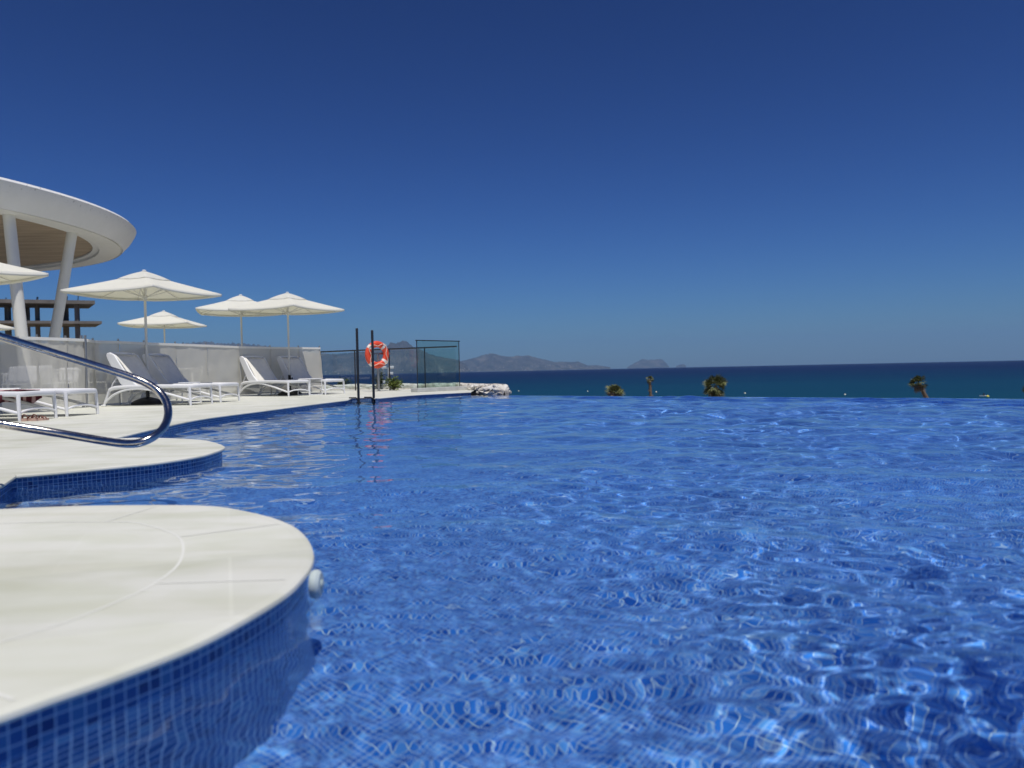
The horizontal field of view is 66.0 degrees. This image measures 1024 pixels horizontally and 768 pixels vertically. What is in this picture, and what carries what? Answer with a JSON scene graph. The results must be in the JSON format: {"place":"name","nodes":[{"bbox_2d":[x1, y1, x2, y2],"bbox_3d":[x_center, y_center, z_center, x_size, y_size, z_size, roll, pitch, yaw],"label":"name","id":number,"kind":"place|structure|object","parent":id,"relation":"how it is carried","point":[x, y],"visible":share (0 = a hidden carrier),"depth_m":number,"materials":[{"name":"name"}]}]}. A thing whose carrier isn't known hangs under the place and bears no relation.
{"place":"outdoors","nodes":[
{"label":"outdoors","id":0,"kind":"place"},
{"bbox_2d":[0,177,135,337],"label":"pavilion","id":1,"kind":"structure","parent":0,"point":[42,229],"depth_m":24.99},
{"bbox_2d":[119,341,268,351],"bbox_3d":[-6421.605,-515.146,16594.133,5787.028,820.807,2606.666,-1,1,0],"label":"hills","id":2,"kind":"structure","parent":0,"point":[228,344],"depth_m":16922.75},
{"bbox_2d":[0,389,473,703],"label":"deck","id":3,"kind":"structure","parent":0,"point":[60,565],"depth_m":2.27,"materials":[{"name":"stone"}]},
{"bbox_2d":[0,324,15,330],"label":"parasol","id":4,"kind":"object","parent":3,"relation":"on","point":[3,327],"visible":1,"depth_m":19.66,"materials":[{"name":"white fabric"}]},
{"bbox_2d":[0,263,48,284],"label":"parasol","id":5,"kind":"object","parent":3,"relation":"on","point":[11,274],"visible":1,"depth_m":12.13,"materials":[{"name":"white fabric"}]},
{"bbox_2d":[21,414,35,420],"bbox_3d":[-6.145,0.424,10.048,0.097,0.091,0.250,-1,1,15],"label":"sandal","id":6,"kind":"object","parent":3,"relation":"on","point":[28,418],"visible":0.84,"depth_m":9.98,"materials":[{"name":"brown leather"}]},
{"bbox_2d":[0,390,57,420],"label":"sun lounger","id":7,"kind":"object","parent":3,"relation":"on","point":[18,395],"visible":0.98,"depth_m":10.18,"materials":[{"name":"white plastic"}]},
{"bbox_2d":[0,389,41,402],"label":"towel","id":8,"kind":"object","parent":7,"relation":"on","point":[32,399],"visible":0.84,"depth_m":10.67,"materials":[{"name":"fabric"}]},
{"bbox_2d":[31,414,48,420],"bbox_3d":[-6.023,0.421,10.060,0.097,0.091,0.250,-1,1,20],"label":"sandal","id":9,"kind":"object","parent":3,"relation":"on","point":[38,418],"visible":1,"depth_m":10.01,"materials":[{"name":"brown leather"}]},
{"bbox_2d":[0,388,98,416],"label":"sun lounger","id":10,"kind":"object","parent":3,"relation":"on","point":[65,392],"visible":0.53,"depth_m":11.15,"materials":[{"name":"white plastic"}]},
{"bbox_2d":[0,332,172,447],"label":"handrail","id":11,"kind":"object","parent":3,"relation":"on","point":[162,428],"visible":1,"depth_m":3.82,"materials":[{"name":"metal"}]},
{"bbox_2d":[60,270,221,404],"bbox_3d":[-7.069,-0.906,15.233,2.009,2.598,2.009,-1,1,15],"label":"parasol","id":12,"kind":"object","parent":3,"relation":"on","point":[144,285],"visible":0.98,"depth_m":15.16,"materials":[{"name":"beige fabric"}]},
{"bbox_2d":[0,506,284,699],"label":"paving joints","id":13,"kind":"object","parent":3,"relation":"on","point":[164,576],"visible":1,"depth_m":2.00,"materials":[{"name":"concrete"}]},
{"bbox_2d":[101,352,212,405],"bbox_3d":[-6.620,-0.107,14.732,1.923,1.018,0.700,-1,1,13],"label":"sun lounger","id":14,"kind":"object","parent":3,"relation":"on","point":[132,363],"visible":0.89,"depth_m":14.60,"materials":[{"name":"white plastic"}]},
{"bbox_2d":[117,310,206,342],"bbox_3d":[-10.818,-0.996,24.582,2.009,2.598,2.009,-1,1,-5],"label":"parasol","id":15,"kind":"object","parent":3,"relation":"on","point":[163,320],"visible":0.94,"depth_m":24.22,"materials":[{"name":"white fabric"}]},
{"bbox_2d":[0,334,323,412],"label":"screen fence","id":16,"kind":"object","parent":3,"relation":"on","point":[22,368],"visible":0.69,"depth_m":15.39,"materials":[{"name":"beige"}]},
{"bbox_2d":[168,382,201,403],"bbox_3d":[-6.365,0.173,15.345,0.447,0.415,0.423,-1,1,13],"label":"side table","id":17,"kind":"object","parent":3,"relation":"on","point":[187,393],"visible":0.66,"depth_m":15.29,"materials":[{"name":"white plastic"}]},
{"bbox_2d":[141,353,239,401],"bbox_3d":[-6.534,-0.132,15.957,1.923,1.018,0.700,-1,1,13],"label":"sun lounger","id":18,"kind":"object","parent":3,"relation":"on","point":[168,368],"visible":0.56,"depth_m":15.88,"materials":[{"name":"white plastic"}]},
{"bbox_2d":[195,294,277,345],"bbox_3d":[-7.529,-1.110,21.980,2.150,2.780,2.150,-2,1,-16],"label":"parasol","id":19,"kind":"object","parent":3,"relation":"on","point":[220,309],"visible":0.59,"depth_m":21.69,"materials":[{"name":"white fabric"}]},
{"bbox_2d":[240,356,309,395],"bbox_3d":[-5.875,-0.209,19.381,1.923,1.018,0.700,-1,1,33],"label":"sun lounger","id":20,"kind":"object","parent":3,"relation":"on","point":[262,374],"visible":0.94,"depth_m":19.46,"materials":[{"name":"white plastic"}]},
{"bbox_2d":[228,292,344,394],"bbox_3d":[-5.632,-1.022,19.882,2.009,2.598,2.009,-1,1,24],"label":"parasol","id":21,"kind":"object","parent":3,"relation":"on","point":[287,303],"visible":0.98,"depth_m":19.75,"materials":[{"name":"white fabric"}]},
{"bbox_2d":[274,356,344,394],"bbox_3d":[-5.201,-0.239,20.209,1.923,1.018,0.700,-1,1,33],"label":"sun lounger","id":22,"kind":"object","parent":3,"relation":"on","point":[298,370],"visible":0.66,"depth_m":20.30,"materials":[{"name":"white plastic"}]},
{"bbox_2d":[298,378,322,394],"bbox_3d":[-4.978,0.068,19.445,0.447,0.415,0.423,-1,1,33],"label":"side table","id":23,"kind":"object","parent":3,"relation":"on","point":[310,386],"visible":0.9,"depth_m":19.39,"materials":[{"name":"white plastic"}]},
{"bbox_2d":[337,376,354,384],"bbox_3d":[-5.410,-0.044,25.487,0.609,0.452,0.628,-1,1,0],"label":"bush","id":24,"kind":"object","parent":3,"relation":"on","point":[341,383],"visible":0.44,"depth_m":25.45,"materials":[{"name":"green plant"}]},
{"bbox_2d":[375,368,384,388],"bbox_3d":[-4.087,-0.263,24.185,0.382,0.870,0.391,-2,1,-42],"label":"bush","id":25,"kind":"object","parent":3,"relation":"on","point":[381,377],"visible":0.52,"depth_m":24.18,"materials":[{"name":"green plant"}]},
{"bbox_2d":[374,353,390,390],"bbox_3d":[-3.666,-0.335,21.876,0.157,1.066,0.700,0,1,40],"label":"ring post","id":26,"kind":"object","parent":3,"relation":"on","point":[378,374],"visible":0.73,"depth_m":21.81,"materials":[{"name":"metal"}]},
{"bbox_2d":[365,341,388,367],"bbox_3d":[-3.705,-0.808,21.698,0.756,0.756,0.163,-2,1,-42],"label":"life ring","id":27,"kind":"object","parent":26,"relation":"hanging from","point":[385,351],"visible":0.88,"depth_m":21.68,"materials":[{"name":"orange plastic"}]},
{"bbox_2d":[320,346,456,390],"bbox_3d":[-3.679,-0.418,22.725,5.004,1.203,0.098,-1,1,30],"label":"glass fence","id":28,"kind":"object","parent":3,"relation":"on","point":[389,349],"visible":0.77,"depth_m":22.54,"materials":[{"name":"metal"}]},
{"bbox_2d":[381,376,403,389],"bbox_3d":[-3.379,-0.034,22.433,0.711,0.464,0.535,-1,1,18],"label":"bush","id":29,"kind":"object","parent":3,"relation":"on","point":[393,384],"visible":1,"depth_m":22.39,"materials":[{"name":"green plant"}]},
{"bbox_2d":[326,383,511,394],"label":"stone wall","id":30,"kind":"structure","parent":3,"relation":"on","point":[491,389],"depth_m":22.06,"materials":[{"name":"white stone"}]},
{"bbox_2d":[411,340,465,391],"bbox_3d":[-1.911,-0.478,20.594,0.260,1.324,1.795,0,1,39],"label":"glass panel screen","id":31,"kind":"object","parent":3,"relation":"on","point":[432,389],"visible":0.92,"depth_m":20.41,"materials":[{"name":"glass"}]},
{"bbox_2d":[321,341,469,374],"bbox_3d":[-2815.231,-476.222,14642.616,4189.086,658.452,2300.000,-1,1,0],"label":"mountain range","id":32,"kind":"structure","parent":0,"point":[405,360],"depth_m":14127.13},
{"bbox_2d":[324,365,604,373],"bbox_3d":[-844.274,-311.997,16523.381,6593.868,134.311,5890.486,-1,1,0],"label":"coastal town","id":33,"kind":"object","parent":32,"relation":"on","point":[468,369],"visible":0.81,"depth_m":13880.83},
{"bbox_2d":[0,395,1023,767],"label":"pool water","id":34,"kind":"structure","parent":0,"point":[522,581],"depth_m":2.14,"materials":[{"name":"blue liquid"}]},
{"bbox_2d":[0,0,1023,368],"label":"sky","id":35,"kind":"structure","parent":0,"point":[614,184],"materials":[{"name":"blue"}]},
{"bbox_2d":[460,353,609,371],"bbox_3d":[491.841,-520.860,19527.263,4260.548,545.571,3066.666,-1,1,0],"label":"mountains","id":36,"kind":"structure","parent":0,"point":[491,362],"depth_m":19042.97,"materials":[{"name":"grey stone"}]},
{"bbox_2d":[120,360,1023,398],"bbox_3d":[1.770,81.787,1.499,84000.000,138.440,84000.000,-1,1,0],"label":"sea","id":37,"kind":"structure","parent":0,"point":[978,379],"depth_m":656.32,"materials":[{"name":"liquid"}]},
{"bbox_2d":[627,359,668,368],"bbox_3d":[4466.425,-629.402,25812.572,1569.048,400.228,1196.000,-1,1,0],"label":"headland","id":38,"kind":"structure","parent":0,"point":[650,363],"depth_m":25497.43,"materials":[{"name":"blue stone"}]},
{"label":"ground","id":39,"kind":"structure","parent":0,"visible":0},
{"bbox_2d":[0,296,101,338],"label":"concrete frame","id":40,"kind":"object","parent":39,"relation":"on","point":[37,305],"visible":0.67,"depth_m":94.66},
{"bbox_2d":[382,366,393,382],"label":"floodlight mast","id":41,"kind":"object","parent":39,"relation":"on","point":[385,367],"visible":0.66,"depth_m":59.80,"materials":[{"name":"white metal"}]},
{"bbox_2d":[605,384,624,395],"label":"palm tree","id":42,"kind":"object","parent":39,"relation":"on","point":[614,390],"visible":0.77,"depth_m":69.82,"materials":[{"name":"green plant"}]},
{"bbox_2d":[646,376,654,395],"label":"palm tree","id":43,"kind":"object","parent":39,"relation":"on","point":[649,381],"visible":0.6,"depth_m":69.92,"materials":[{"name":"brown plant"}]},
{"bbox_2d":[702,374,727,396],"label":"palm tree","id":44,"kind":"object","parent":39,"relation":"on","point":[715,391],"visible":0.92,"depth_m":69.65,"materials":[{"name":"green plant"}]},
{"bbox_2d":[649,396,955,398],"bbox_3d":[8.764,1.965,10.595,24.450,3.504,0.130,0,1,41],"label":"infinity edge","id":45,"kind":"object","parent":39,"relation":"on","point":[750,397],"visible":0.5,"depth_m":14.18,"materials":[{"name":"tile"}]},
{"bbox_2d":[909,375,928,397],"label":"palm tree","id":46,"kind":"object","parent":39,"relation":"on","point":[918,386],"visible":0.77,"depth_m":69.89,"materials":[{"name":"green plant"}]},
{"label":"pool floor","id":47,"kind":"structure","parent":0,"visible":0},
{"bbox_2d":[0,393,470,761],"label":"pool wall","id":48,"kind":"structure","parent":47,"relation":"on","point":[18,736],"depth_m":1.56,"materials":[{"name":"blue tile"}]},
{"bbox_2d":[0,392,470,725],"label":"coping","id":49,"kind":"object","parent":48,"relation":"on","point":[43,699],"visible":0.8,"depth_m":1.62,"materials":[{"name":"stone"}]},
{"bbox_2d":[349,328,374,402],"bbox_3d":[-3.026,0.173,15.952,0.526,2.600,0.182,-2,1,-21],"label":"pool ladder","id":50,"kind":"object","parent":49,"relation":"attached to","point":[357,368],"visible":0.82,"depth_m":15.92,"materials":[{"name":"metal"}]},
{"bbox_2d":[308,570,323,598],"bbox_3d":[-0.521,0.537,2.115,0.033,0.076,0.076,-1,1,-1],"label":"wall fitting","id":51,"kind":"object","parent":48,"relation":"attached to","point":[316,584],"depth_m":2.09,"materials":[{"name":"white plastic"}]}
]}

